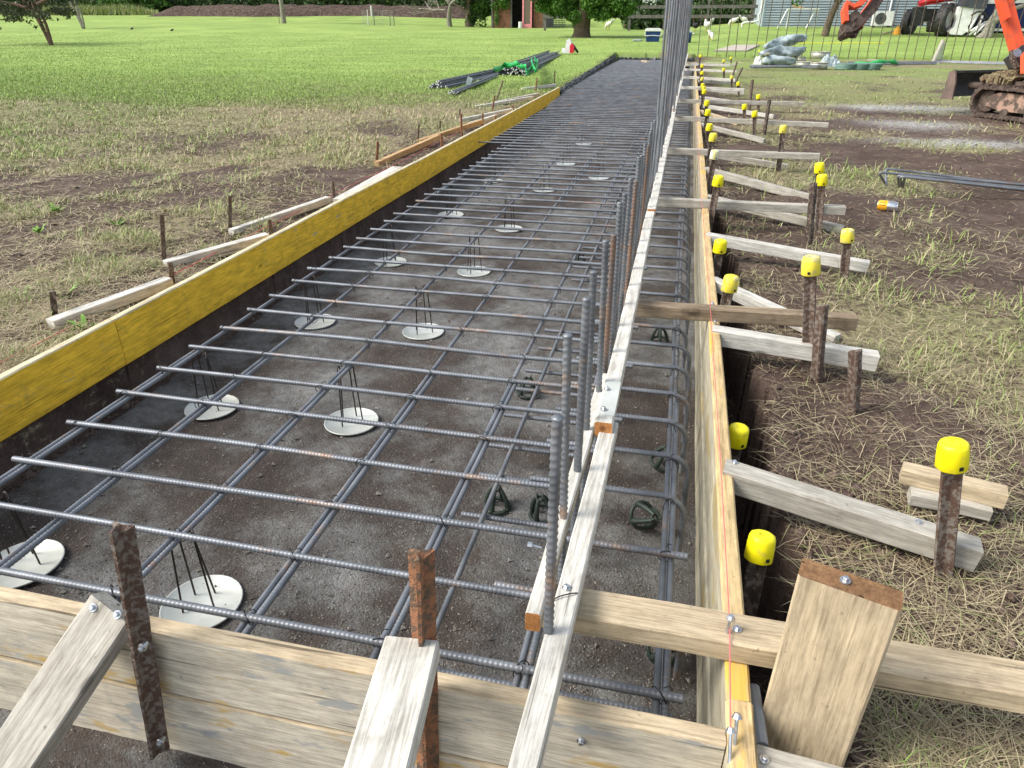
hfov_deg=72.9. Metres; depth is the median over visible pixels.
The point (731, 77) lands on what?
star picket
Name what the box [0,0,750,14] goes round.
undergrowth
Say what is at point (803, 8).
trestle table
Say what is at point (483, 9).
bush
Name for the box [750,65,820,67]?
flat bars
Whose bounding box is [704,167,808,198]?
timber brace
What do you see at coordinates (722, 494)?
string line
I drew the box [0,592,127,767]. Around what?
timber brace
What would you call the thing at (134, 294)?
timber brace
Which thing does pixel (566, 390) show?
starter bar
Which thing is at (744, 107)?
star picket
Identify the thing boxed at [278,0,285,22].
tree
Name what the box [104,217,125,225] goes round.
weed
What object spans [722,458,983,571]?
timber brace
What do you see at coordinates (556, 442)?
starter bar
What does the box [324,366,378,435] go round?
bar chair
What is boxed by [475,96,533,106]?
timber brace
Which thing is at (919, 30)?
starter bar
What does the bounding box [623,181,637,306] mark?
starter bar
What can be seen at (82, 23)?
tree
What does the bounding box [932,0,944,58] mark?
starter bar
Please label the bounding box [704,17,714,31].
hen
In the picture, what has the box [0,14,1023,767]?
ground
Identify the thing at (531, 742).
timber rail
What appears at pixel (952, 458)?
star picket
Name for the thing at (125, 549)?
star picket
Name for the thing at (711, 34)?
hen
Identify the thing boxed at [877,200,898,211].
drink can
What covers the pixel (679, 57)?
starter bar
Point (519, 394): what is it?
bar spacer
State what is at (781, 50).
wrapped bag
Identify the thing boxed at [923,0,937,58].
starter bar
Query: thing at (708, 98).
timber brace
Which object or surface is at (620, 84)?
reinforcement mat
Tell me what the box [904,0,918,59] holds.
starter bar
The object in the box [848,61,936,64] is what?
flat bars
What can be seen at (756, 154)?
crossing timber
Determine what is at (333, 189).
star picket
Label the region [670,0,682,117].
starter bar
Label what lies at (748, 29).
starter bar
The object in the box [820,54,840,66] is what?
plastic sheet
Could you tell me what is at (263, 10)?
soil bank
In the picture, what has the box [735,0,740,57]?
starter bar
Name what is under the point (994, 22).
tree
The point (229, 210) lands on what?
star picket
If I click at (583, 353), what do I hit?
starter bar
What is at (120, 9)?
tall grass
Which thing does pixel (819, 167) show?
star picket
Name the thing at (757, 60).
soil bag
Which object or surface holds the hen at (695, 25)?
on the ground at (746, 388)
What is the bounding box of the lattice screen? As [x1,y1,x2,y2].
[547,14,565,27]
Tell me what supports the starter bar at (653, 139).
attached to the timber rail
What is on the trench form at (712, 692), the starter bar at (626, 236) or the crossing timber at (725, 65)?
the crossing timber at (725, 65)
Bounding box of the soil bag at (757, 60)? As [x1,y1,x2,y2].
[754,56,761,64]
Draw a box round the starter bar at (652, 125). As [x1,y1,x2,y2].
[646,122,653,211]
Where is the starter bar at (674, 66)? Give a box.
[663,0,680,174]
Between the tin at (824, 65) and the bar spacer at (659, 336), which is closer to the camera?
the bar spacer at (659, 336)
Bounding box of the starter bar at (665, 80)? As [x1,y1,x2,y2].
[650,0,673,238]
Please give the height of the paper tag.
0.163 m
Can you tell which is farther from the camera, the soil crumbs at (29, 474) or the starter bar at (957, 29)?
the starter bar at (957, 29)
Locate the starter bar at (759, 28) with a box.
[754,0,763,57]
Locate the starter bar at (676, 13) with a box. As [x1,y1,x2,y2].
[663,0,678,144]
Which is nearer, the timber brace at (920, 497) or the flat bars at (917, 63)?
the timber brace at (920, 497)
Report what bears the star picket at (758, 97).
on the ground at (746, 388)
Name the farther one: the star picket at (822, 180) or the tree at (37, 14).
the tree at (37, 14)
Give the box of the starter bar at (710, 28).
[707,0,713,56]
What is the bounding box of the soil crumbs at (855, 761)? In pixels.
[712,123,1023,767]
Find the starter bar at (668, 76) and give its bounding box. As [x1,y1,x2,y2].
[656,0,675,210]
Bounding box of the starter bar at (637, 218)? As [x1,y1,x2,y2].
[631,155,643,273]
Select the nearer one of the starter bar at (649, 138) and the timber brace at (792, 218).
the starter bar at (649, 138)
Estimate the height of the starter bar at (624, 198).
0.830 m
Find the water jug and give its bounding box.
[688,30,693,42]
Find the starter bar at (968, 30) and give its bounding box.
[960,0,976,60]
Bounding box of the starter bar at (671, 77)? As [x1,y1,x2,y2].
[665,0,679,136]
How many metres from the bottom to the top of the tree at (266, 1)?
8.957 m
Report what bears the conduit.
attached to the trench form at (712, 692)
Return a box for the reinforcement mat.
[0,60,691,717]
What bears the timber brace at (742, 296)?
on the ground at (746, 388)
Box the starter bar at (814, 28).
[810,0,818,58]
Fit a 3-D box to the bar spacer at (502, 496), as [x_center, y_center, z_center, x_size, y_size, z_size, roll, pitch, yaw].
[-0.048,0.358,2.214,0.093,0.087,0.093,23,35,37]
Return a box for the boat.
[972,0,1023,32]
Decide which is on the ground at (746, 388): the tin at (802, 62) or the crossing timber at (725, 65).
the tin at (802, 62)
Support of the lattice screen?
on the ground at (746, 388)
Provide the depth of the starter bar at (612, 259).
2.04 m
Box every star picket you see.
[49,290,57,314]
[108,521,169,759]
[159,214,166,262]
[168,261,174,283]
[228,195,231,228]
[267,219,272,234]
[331,181,335,197]
[375,141,378,160]
[407,548,438,767]
[417,124,419,138]
[440,133,442,146]
[460,114,462,136]
[496,80,503,100]
[697,55,701,71]
[700,89,706,114]
[702,100,709,132]
[702,109,710,147]
[704,123,712,160]
[705,133,716,180]
[707,149,718,194]
[709,175,723,232]
[712,238,726,276]
[718,274,738,348]
[728,422,748,461]
[730,75,733,87]
[734,67,742,83]
[736,82,739,96]
[742,104,746,125]
[742,529,775,616]
[748,79,753,109]
[752,111,757,135]
[756,94,760,110]
[762,100,770,134]
[776,125,786,171]
[801,255,820,373]
[805,182,817,244]
[810,304,828,383]
[814,162,824,200]
[814,174,827,233]
[839,228,854,280]
[846,349,861,414]
[932,436,969,578]
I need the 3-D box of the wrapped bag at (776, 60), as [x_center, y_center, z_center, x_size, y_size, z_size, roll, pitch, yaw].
[7.634,-9.246,19.833,1.003,0.309,0.306,-6,28,-10]
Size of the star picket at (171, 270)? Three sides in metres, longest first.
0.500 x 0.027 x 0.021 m
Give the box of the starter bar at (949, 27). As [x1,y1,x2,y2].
[941,0,956,58]
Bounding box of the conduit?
[751,683,768,746]
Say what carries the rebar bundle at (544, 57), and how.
on the ground at (746, 388)
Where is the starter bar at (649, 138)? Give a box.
[642,132,651,226]
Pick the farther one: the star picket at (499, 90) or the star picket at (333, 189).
the star picket at (499, 90)
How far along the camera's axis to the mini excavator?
9.20 m
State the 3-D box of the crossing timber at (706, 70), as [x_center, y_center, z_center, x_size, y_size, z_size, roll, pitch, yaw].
[4.767,-7.553,16.702,1.372,0.053,0.063,21,34,35]
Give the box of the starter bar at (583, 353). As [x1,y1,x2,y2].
[570,297,590,535]
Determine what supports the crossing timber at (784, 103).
on the trench form at (712, 692)
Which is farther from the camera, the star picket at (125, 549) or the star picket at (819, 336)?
the star picket at (819, 336)
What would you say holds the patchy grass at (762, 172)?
on the ground at (746, 388)
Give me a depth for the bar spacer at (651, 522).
2.10 m
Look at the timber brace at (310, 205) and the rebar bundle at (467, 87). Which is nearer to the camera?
the timber brace at (310, 205)
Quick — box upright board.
[932,39,944,60]
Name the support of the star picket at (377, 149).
on the ground at (746, 388)
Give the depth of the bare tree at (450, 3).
47.83 m
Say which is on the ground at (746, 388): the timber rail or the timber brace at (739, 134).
the timber brace at (739, 134)
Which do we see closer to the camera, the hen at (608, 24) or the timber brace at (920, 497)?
the timber brace at (920, 497)
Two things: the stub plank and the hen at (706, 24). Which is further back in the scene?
the hen at (706, 24)
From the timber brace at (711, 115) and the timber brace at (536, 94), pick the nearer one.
the timber brace at (711, 115)
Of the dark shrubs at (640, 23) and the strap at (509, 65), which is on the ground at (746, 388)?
the dark shrubs at (640, 23)
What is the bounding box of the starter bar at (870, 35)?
[866,12,875,58]
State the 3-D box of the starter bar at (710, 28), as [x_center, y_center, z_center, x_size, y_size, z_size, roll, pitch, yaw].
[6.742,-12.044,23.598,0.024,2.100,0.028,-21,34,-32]
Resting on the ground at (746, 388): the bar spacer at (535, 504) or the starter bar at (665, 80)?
the bar spacer at (535, 504)
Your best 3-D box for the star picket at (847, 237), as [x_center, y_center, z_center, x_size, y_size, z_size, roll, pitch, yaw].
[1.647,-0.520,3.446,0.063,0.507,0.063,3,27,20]
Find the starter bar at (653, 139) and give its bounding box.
[647,120,655,207]
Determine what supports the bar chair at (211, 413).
on the ground at (746, 388)
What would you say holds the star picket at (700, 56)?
on the ground at (746, 388)
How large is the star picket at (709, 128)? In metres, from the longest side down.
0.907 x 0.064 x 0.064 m
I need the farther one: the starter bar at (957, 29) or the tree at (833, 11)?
the tree at (833, 11)
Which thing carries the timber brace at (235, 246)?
on the ground at (746, 388)
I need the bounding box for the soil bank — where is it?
[147,4,479,18]
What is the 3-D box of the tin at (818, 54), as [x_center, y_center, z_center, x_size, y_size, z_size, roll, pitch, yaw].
[8.834,-9.417,19.849,0.541,0.180,0.543,6,28,11]
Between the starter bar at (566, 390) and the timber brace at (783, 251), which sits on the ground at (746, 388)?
the timber brace at (783, 251)
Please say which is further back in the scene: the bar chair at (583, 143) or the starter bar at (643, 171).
the bar chair at (583, 143)
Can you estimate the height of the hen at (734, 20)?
0.505 m
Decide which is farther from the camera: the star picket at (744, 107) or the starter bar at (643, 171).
the star picket at (744, 107)
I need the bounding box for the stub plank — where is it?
[763,558,903,766]
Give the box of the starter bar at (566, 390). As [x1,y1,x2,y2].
[558,333,572,583]
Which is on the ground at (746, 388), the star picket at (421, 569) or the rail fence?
the rail fence
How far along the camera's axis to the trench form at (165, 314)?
3.12 m
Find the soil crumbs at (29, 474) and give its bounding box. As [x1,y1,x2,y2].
[0,112,502,501]
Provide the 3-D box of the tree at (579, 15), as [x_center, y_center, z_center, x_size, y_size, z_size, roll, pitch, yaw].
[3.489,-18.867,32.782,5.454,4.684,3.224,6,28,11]
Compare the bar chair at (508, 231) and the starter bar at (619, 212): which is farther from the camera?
the bar chair at (508, 231)
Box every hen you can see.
[604,19,614,28]
[693,19,700,29]
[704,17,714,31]
[708,30,713,40]
[728,16,739,24]
[739,15,748,23]
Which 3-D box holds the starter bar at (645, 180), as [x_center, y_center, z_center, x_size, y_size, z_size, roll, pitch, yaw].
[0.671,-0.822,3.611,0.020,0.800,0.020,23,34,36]
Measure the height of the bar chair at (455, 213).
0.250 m
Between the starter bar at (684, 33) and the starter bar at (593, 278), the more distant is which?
the starter bar at (684, 33)
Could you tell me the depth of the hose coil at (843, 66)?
17.91 m
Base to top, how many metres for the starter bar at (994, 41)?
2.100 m
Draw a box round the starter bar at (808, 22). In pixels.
[801,1,812,55]
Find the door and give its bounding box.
[522,0,531,27]
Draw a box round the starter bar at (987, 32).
[979,5,995,60]
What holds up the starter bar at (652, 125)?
attached to the timber rail
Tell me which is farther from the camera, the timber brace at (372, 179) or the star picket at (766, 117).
the star picket at (766, 117)
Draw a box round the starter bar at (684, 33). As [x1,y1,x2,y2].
[679,0,688,81]
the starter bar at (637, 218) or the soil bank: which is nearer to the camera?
the starter bar at (637, 218)
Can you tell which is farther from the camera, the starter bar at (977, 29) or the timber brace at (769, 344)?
the starter bar at (977, 29)
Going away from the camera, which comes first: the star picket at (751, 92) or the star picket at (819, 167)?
the star picket at (819, 167)
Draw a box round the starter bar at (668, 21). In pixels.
[653,0,671,183]
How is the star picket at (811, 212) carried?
on the ground at (746, 388)
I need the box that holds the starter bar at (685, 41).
[679,0,689,95]
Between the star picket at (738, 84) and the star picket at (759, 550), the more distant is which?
the star picket at (738, 84)
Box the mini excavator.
[837,0,1023,122]
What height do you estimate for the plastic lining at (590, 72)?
0.406 m
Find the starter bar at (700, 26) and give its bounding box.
[698,1,702,52]
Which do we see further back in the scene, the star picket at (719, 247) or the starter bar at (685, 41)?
the starter bar at (685, 41)
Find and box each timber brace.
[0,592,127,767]
[46,276,173,329]
[162,232,269,266]
[228,196,330,234]
[333,166,401,202]
[343,636,439,767]
[374,134,439,166]
[416,119,482,140]
[459,108,512,120]
[468,115,497,122]
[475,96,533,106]
[495,93,539,101]
[521,84,555,89]
[698,80,730,83]
[698,90,743,94]
[699,96,726,99]
[699,103,774,118]
[700,110,739,125]
[700,122,765,142]
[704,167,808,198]
[705,156,787,169]
[706,232,869,272]
[707,194,844,232]
[710,276,840,342]
[712,319,879,371]
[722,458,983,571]
[756,744,842,767]
[899,461,1008,508]
[906,486,992,520]
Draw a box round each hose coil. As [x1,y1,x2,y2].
[834,63,856,69]
[849,63,869,69]
[862,63,883,69]
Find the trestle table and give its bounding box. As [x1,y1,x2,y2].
[777,5,819,27]
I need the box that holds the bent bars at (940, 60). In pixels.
[935,42,1005,64]
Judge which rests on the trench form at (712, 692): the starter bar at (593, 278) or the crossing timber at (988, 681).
the crossing timber at (988, 681)
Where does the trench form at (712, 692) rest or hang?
on the ground at (746, 388)
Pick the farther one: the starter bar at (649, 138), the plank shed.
the plank shed
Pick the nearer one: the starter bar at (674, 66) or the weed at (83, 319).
the weed at (83, 319)
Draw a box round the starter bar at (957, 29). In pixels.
[950,0,964,59]
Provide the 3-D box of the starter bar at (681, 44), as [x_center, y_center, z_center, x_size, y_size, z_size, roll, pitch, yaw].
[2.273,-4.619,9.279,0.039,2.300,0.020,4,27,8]
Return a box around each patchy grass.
[0,68,572,373]
[699,57,1023,767]
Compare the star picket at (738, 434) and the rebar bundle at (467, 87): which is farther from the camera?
the rebar bundle at (467, 87)
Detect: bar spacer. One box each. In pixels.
[483,483,510,514]
[516,375,537,399]
[528,493,548,522]
[572,249,585,260]
[629,500,661,529]
[645,645,675,666]
[649,445,665,471]
[650,329,668,342]
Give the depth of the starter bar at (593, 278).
1.68 m
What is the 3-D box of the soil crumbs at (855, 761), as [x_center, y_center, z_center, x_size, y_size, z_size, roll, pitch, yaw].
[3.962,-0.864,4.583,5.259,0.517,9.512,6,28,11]
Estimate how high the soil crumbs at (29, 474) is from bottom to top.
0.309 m
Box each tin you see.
[794,56,806,60]
[796,61,810,64]
[809,62,828,69]
[810,51,830,58]
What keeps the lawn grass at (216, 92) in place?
on the ground at (746, 388)
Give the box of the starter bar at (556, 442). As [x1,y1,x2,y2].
[543,414,563,637]
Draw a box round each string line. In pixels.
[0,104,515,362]
[695,107,730,726]
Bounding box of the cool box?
[645,28,661,41]
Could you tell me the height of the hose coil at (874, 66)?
0.156 m
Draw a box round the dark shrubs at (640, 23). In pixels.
[621,0,753,29]
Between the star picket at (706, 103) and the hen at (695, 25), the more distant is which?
the hen at (695, 25)
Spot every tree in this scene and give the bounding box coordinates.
[0,0,95,45]
[69,1,85,28]
[79,0,172,12]
[244,0,319,5]
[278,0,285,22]
[320,0,415,5]
[402,0,455,26]
[445,0,477,26]
[530,0,642,37]
[792,0,842,36]
[976,0,1023,37]
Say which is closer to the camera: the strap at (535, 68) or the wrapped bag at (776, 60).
the strap at (535, 68)
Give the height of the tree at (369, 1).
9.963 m
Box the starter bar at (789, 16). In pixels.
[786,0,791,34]
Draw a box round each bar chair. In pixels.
[0,491,64,588]
[159,529,242,627]
[184,352,238,419]
[294,276,335,329]
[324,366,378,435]
[374,225,406,266]
[402,284,443,339]
[438,186,463,215]
[457,232,490,276]
[484,160,500,182]
[495,196,521,232]
[533,163,553,192]
[556,140,574,164]
[576,124,590,144]
[588,153,608,179]
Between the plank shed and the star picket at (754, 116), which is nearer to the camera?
the star picket at (754, 116)
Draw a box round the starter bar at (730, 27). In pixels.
[726,0,733,56]
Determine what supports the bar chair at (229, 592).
on the ground at (746, 388)
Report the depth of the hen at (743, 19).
37.94 m
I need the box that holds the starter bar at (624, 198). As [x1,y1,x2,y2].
[613,193,627,347]
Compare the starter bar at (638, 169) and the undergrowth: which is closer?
the starter bar at (638, 169)
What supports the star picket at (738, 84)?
on the ground at (746, 388)
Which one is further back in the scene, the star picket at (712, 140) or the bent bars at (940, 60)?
the bent bars at (940, 60)
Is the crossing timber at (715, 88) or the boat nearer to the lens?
the crossing timber at (715, 88)
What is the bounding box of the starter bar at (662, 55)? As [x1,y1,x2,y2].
[652,0,668,187]
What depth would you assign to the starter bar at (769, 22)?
23.16 m
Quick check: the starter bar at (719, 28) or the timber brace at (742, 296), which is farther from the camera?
the starter bar at (719, 28)
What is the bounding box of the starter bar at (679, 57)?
[669,0,685,146]
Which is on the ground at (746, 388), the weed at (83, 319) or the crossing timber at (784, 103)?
the weed at (83, 319)
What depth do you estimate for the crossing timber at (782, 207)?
4.24 m
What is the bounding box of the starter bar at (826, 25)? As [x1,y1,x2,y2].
[821,0,831,50]
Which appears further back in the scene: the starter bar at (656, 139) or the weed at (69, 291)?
the starter bar at (656, 139)
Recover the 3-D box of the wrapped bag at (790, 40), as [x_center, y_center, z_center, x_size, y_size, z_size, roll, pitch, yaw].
[8.328,-10.518,21.310,1.511,0.444,0.399,-9,29,-16]
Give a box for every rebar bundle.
[428,69,512,88]
[448,75,498,93]
[498,50,561,75]
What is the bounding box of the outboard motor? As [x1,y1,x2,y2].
[946,0,988,35]
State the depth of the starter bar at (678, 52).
8.09 m
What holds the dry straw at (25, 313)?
on the ground at (746, 388)
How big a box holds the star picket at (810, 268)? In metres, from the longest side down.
0.907 x 0.064 x 0.062 m
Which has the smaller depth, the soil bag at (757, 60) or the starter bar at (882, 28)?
the soil bag at (757, 60)
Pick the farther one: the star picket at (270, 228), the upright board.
the upright board
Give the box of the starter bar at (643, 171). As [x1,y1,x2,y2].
[636,143,646,252]
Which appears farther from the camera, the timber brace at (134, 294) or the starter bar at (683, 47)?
the starter bar at (683, 47)
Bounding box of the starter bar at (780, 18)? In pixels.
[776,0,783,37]
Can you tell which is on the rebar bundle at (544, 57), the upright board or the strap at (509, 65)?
the strap at (509, 65)
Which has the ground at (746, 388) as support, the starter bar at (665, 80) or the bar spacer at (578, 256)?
the bar spacer at (578, 256)
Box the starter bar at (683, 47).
[680,3,688,78]
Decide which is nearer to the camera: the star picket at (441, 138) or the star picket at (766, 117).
the star picket at (441, 138)
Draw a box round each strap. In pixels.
[493,61,536,75]
[531,55,538,72]
[854,59,898,63]
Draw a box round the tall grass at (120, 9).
[31,1,158,14]
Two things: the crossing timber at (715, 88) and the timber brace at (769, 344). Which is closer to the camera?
the timber brace at (769, 344)
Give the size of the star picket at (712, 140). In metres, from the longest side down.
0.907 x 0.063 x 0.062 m
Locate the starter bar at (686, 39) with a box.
[683,0,690,70]
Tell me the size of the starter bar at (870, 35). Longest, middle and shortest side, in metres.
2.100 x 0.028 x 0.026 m
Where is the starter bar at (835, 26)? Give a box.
[830,1,839,51]
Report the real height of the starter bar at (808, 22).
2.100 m
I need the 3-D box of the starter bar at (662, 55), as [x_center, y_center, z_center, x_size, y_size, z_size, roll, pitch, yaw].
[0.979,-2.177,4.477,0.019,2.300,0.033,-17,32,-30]
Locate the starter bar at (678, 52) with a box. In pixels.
[672,0,683,106]
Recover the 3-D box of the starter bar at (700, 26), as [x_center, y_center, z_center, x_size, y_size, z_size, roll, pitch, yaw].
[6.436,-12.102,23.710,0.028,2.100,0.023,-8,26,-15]
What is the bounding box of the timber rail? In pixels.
[508,53,688,767]
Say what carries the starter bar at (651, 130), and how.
attached to the timber rail
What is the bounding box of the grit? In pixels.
[0,157,694,718]
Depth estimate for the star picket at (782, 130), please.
5.88 m
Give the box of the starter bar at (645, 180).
[638,145,649,244]
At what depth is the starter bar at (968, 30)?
22.05 m
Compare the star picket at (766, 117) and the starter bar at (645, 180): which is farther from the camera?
the star picket at (766, 117)
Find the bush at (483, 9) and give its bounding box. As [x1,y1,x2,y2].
[464,0,490,26]
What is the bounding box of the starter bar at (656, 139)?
[650,116,659,197]
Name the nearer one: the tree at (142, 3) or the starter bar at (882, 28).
the starter bar at (882, 28)
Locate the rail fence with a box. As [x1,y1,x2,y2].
[544,0,757,30]
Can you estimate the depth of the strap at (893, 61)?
19.31 m
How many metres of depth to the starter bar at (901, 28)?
22.42 m
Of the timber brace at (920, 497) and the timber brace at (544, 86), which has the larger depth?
the timber brace at (544, 86)
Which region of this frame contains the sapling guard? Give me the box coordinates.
[362,10,394,25]
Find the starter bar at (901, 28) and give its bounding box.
[894,1,906,58]
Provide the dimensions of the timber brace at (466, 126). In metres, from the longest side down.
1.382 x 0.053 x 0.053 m
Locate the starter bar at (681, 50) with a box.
[673,0,687,130]
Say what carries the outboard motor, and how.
on the ground at (746, 388)
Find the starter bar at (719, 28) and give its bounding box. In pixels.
[716,0,722,56]
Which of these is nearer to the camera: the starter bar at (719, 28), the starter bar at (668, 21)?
the starter bar at (668, 21)
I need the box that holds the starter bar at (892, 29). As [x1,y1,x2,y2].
[885,1,898,59]
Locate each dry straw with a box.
[0,75,539,407]
[711,87,1023,767]
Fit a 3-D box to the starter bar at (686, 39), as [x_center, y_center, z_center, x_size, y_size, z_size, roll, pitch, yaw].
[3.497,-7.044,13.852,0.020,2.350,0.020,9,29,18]
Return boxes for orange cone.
[892,25,900,34]
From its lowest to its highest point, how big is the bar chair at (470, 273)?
0.250 m
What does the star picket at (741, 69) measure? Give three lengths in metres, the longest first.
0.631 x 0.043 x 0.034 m
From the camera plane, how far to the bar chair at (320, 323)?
3.59 m
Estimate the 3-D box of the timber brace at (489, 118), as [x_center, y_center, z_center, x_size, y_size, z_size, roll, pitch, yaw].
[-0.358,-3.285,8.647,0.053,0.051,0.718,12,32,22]
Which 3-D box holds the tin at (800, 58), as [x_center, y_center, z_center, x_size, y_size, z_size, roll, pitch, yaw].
[8.662,-9.749,20.851,0.362,0.170,0.363,6,28,11]
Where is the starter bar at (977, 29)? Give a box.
[969,0,984,60]
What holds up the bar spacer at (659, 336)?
on the ground at (746, 388)
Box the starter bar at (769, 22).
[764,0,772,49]
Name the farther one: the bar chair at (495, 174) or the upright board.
the upright board
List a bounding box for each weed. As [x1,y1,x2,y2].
[14,285,30,293]
[32,223,46,232]
[47,202,64,211]
[57,284,77,297]
[67,314,96,329]
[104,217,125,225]
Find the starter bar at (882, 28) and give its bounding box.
[876,1,887,57]
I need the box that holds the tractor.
[900,0,980,36]
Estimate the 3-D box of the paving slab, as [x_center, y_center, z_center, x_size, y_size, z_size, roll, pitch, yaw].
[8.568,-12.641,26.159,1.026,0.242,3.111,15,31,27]
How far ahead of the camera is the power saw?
23.71 m
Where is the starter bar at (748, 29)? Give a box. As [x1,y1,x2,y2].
[744,1,752,57]
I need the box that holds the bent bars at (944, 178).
[879,168,1023,191]
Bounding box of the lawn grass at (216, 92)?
[0,29,1023,110]
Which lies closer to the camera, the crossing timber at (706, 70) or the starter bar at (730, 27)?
the crossing timber at (706, 70)
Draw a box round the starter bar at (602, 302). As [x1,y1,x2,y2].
[592,240,609,454]
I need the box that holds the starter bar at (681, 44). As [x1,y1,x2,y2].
[676,0,686,93]
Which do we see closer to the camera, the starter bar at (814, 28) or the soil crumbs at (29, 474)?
the soil crumbs at (29, 474)
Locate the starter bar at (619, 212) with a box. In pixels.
[607,202,622,370]
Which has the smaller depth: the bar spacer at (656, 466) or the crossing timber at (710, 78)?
the bar spacer at (656, 466)
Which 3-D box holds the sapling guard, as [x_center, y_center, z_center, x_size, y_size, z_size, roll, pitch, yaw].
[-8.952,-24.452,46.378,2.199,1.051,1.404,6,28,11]
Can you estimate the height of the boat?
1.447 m
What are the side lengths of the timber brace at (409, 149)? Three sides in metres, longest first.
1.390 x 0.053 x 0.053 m
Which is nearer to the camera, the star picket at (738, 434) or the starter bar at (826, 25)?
the star picket at (738, 434)
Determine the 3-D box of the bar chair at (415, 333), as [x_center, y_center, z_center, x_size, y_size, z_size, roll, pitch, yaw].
[-0.449,-0.373,3.448,0.210,0.250,0.210,-11,29,-20]
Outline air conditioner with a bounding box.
[870,11,894,27]
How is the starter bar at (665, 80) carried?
attached to the timber rail
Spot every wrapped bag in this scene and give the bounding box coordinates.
[759,45,805,57]
[761,55,795,64]
[763,34,806,48]
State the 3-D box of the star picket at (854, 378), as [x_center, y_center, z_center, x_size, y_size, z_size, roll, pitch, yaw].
[1.151,0.170,2.343,0.043,0.631,0.034,-3,26,16]
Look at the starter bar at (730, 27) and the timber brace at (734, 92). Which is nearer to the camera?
the timber brace at (734, 92)
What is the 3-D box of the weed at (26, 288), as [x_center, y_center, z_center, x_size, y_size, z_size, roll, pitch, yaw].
[-2.231,-0.415,3.160,0.116,0.055,0.126,6,28,11]
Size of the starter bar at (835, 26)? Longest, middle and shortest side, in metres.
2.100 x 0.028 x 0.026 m
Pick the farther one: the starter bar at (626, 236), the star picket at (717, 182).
the star picket at (717, 182)
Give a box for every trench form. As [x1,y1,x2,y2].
[0,87,559,441]
[0,587,725,767]
[686,62,734,68]
[693,66,757,767]
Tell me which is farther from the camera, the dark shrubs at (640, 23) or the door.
the door
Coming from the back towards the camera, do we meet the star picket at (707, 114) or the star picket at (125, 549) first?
the star picket at (707, 114)
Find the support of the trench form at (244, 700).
on the ground at (746, 388)
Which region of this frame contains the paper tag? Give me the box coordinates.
[466,77,472,85]
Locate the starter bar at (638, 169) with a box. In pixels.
[629,157,641,282]
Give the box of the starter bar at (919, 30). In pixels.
[913,0,926,59]
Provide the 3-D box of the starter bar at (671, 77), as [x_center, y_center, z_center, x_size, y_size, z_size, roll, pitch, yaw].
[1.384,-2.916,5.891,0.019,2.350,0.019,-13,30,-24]
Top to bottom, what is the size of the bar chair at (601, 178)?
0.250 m
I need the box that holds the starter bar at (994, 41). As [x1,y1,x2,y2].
[988,23,1000,60]
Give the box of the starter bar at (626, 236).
[616,178,632,336]
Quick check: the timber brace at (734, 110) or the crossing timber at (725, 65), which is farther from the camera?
the crossing timber at (725, 65)
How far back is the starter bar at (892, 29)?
22.48 m
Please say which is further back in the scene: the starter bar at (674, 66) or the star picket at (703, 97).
the star picket at (703, 97)
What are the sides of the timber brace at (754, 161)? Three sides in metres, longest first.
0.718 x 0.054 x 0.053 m
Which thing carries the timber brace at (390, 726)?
on the trench form at (244, 700)
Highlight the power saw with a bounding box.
[561,38,578,52]
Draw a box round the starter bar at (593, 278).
[579,270,597,505]
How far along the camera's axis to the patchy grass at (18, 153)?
6.79 m
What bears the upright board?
on the ground at (746, 388)
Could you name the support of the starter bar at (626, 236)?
attached to the timber rail
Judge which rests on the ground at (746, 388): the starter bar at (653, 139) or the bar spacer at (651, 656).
the bar spacer at (651, 656)
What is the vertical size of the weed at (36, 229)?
0.052 m
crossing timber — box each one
[541,583,1023,713]
[635,300,858,330]
[657,197,845,214]
[667,147,819,159]
[674,116,828,127]
[678,99,804,105]
[681,86,744,91]
[683,76,736,81]
[684,68,737,72]
[686,63,729,66]
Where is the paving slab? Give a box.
[714,45,759,51]
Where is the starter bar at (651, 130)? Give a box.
[644,129,652,218]
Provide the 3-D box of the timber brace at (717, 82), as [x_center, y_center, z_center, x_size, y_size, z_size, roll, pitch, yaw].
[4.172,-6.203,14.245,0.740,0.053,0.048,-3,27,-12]
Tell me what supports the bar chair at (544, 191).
on the ground at (746, 388)
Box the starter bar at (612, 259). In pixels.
[602,234,616,373]
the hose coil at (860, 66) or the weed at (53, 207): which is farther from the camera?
the hose coil at (860, 66)
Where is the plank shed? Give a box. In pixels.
[490,0,552,27]
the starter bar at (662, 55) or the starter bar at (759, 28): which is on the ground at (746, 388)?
the starter bar at (759, 28)
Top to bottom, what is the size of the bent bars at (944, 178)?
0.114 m
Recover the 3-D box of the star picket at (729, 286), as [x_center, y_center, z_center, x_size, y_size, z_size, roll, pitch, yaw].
[0.852,-0.031,2.947,0.102,0.907,0.063,34,43,47]
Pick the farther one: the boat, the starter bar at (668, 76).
the boat
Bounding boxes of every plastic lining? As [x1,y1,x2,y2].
[560,55,615,105]
[617,57,694,61]
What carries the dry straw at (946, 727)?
on the ground at (746, 388)
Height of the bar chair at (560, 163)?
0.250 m
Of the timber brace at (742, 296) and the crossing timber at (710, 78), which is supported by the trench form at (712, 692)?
the crossing timber at (710, 78)
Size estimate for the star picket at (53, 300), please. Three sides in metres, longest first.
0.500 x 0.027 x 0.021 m
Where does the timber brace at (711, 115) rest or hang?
on the ground at (746, 388)
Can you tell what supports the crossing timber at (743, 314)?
on the trench form at (712, 692)
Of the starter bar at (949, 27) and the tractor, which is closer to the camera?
the starter bar at (949, 27)

